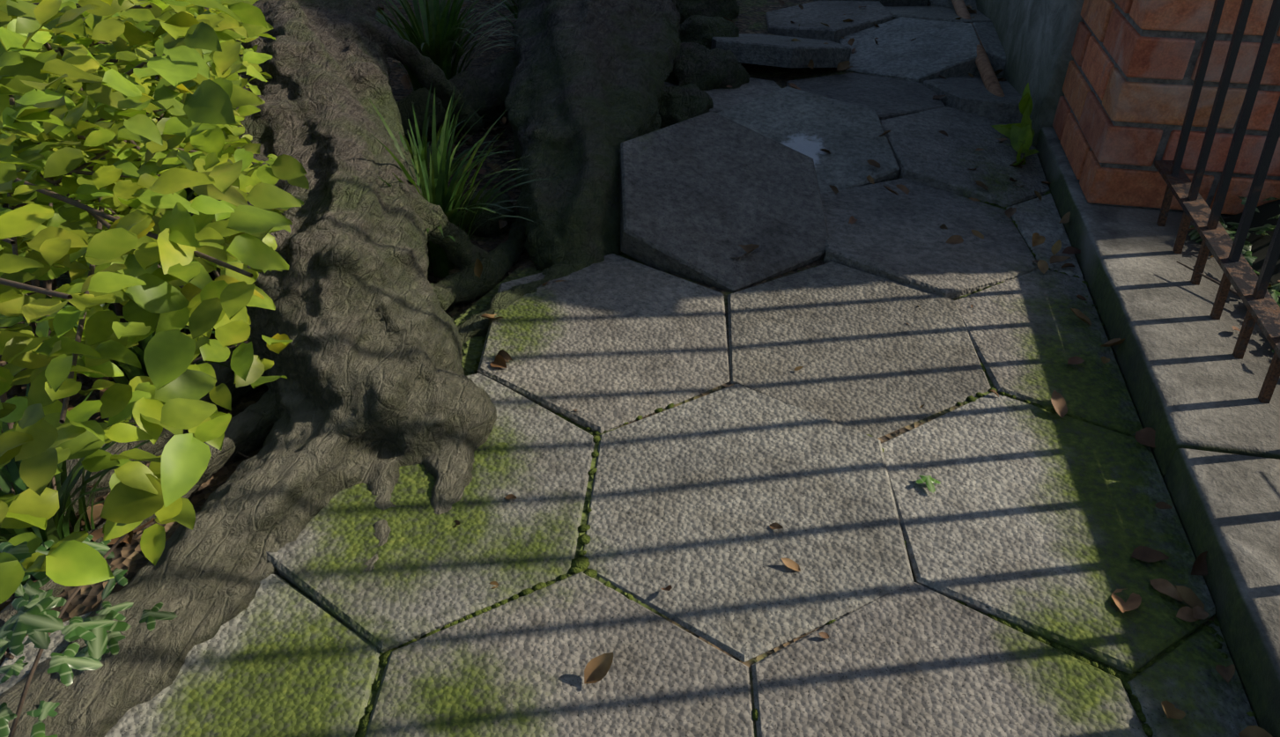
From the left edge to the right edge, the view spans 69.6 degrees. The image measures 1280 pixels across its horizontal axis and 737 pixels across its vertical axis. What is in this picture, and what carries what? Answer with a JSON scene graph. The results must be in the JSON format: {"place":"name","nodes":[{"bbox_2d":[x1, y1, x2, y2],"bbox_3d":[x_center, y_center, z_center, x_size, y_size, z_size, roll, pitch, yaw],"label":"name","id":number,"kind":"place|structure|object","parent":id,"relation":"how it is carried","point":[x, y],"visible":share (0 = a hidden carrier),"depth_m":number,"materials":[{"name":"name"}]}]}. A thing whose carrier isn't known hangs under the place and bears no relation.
{"place":"outdoors","nodes":[
{"label":"outdoors","id":0,"kind":"place"},
{"bbox_2d":[0,0,736,601],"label":"ground","id":1,"kind":"structure","parent":0,"point":[199,495],"depth_m":2.56,"materials":[{"name":"soil"}]},
{"bbox_2d":[0,0,309,604],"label":"shrub leaves","id":2,"kind":"object","parent":1,"relation":"on","point":[81,81],"visible":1,"depth_m":0.82,"materials":[{"name":"green plant"}]},
{"bbox_2d":[0,0,550,585],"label":"grass tufts","id":3,"kind":"object","parent":1,"relation":"on","point":[442,32],"visible":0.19,"depth_m":2.04,"materials":[{"name":"green plant"}]},
{"bbox_2d":[0,0,749,736],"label":"tree roots","id":4,"kind":"object","parent":1,"relation":"on","point":[377,388],"visible":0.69,"depth_m":1.69,"materials":[{"name":"brown plant"}]},
{"bbox_2d":[0,0,1191,736],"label":"path bedding soil","id":5,"kind":"structure","parent":1,"relation":"on","point":[132,558],"depth_m":1.64,"materials":[{"name":"brown soil"}]},
{"bbox_2d":[0,0,1257,736],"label":"hex pavers","id":6,"kind":"object","parent":5,"relation":"on","point":[1028,518],"visible":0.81,"depth_m":1.41,"materials":[{"name":"grey stone"}]},
{"bbox_2d":[951,0,1004,96],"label":"wooden plank","id":7,"kind":"object","parent":6,"relation":"on","point":[987,75],"visible":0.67,"depth_m":2.97,"materials":[{"name":"wood"}]},
{"bbox_2d":[991,82,1039,165],"bbox_3d":[0.996,-0.639,2.461,0.111,0.177,0.272,7,36,9],"label":"wall weed","id":8,"kind":"object","parent":6,"relation":"on","point":[1020,136],"depth_m":2.43,"materials":[{"name":"green plant"}]},
{"bbox_2d":[281,185,1256,736],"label":"moss cushions","id":9,"kind":"object","parent":5,"relation":"on","point":[580,563],"visible":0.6,"depth_m":1.22,"materials":[{"name":"green plant"}]},
{"bbox_2d":[0,196,1279,736],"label":"ivy leaves","id":10,"kind":"object","parent":1,"relation":"on","point":[37,619],"visible":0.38,"depth_m":0.98,"materials":[{"name":"green plant"}]},
{"bbox_2d":[0,0,1279,736],"bbox_3d":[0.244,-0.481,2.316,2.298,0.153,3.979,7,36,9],"label":"fallen leaves","id":11,"kind":"object","parent":1,"relation":"on","point":[1144,436],"visible":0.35,"depth_m":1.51,"materials":[{"name":"brown plant"}]},
{"bbox_2d":[975,0,1084,147],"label":"rendered garden wall","id":12,"kind":"structure","parent":1,"relation":"on","point":[1037,38],"depth_m":2.58,"materials":[{"name":"grey concrete"}]},
{"bbox_2d":[1035,126,1279,736],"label":"concrete curb","id":13,"kind":"structure","parent":1,"relation":"on","point":[1194,385],"depth_m":1.52,"materials":[{"name":"concrete"}]},
{"bbox_2d":[1052,0,1279,214],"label":"brick pier","id":14,"kind":"structure","parent":13,"relation":"on","point":[1124,99],"depth_m":1.98,"materials":[{"name":"brick"}]},
{"bbox_2d":[1154,0,1279,403],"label":"iron railing fence","id":15,"kind":"object","parent":13,"relation":"on","point":[1245,281],"visible":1,"depth_m":1.66,"materials":[{"name":"brown metal"}]}
]}

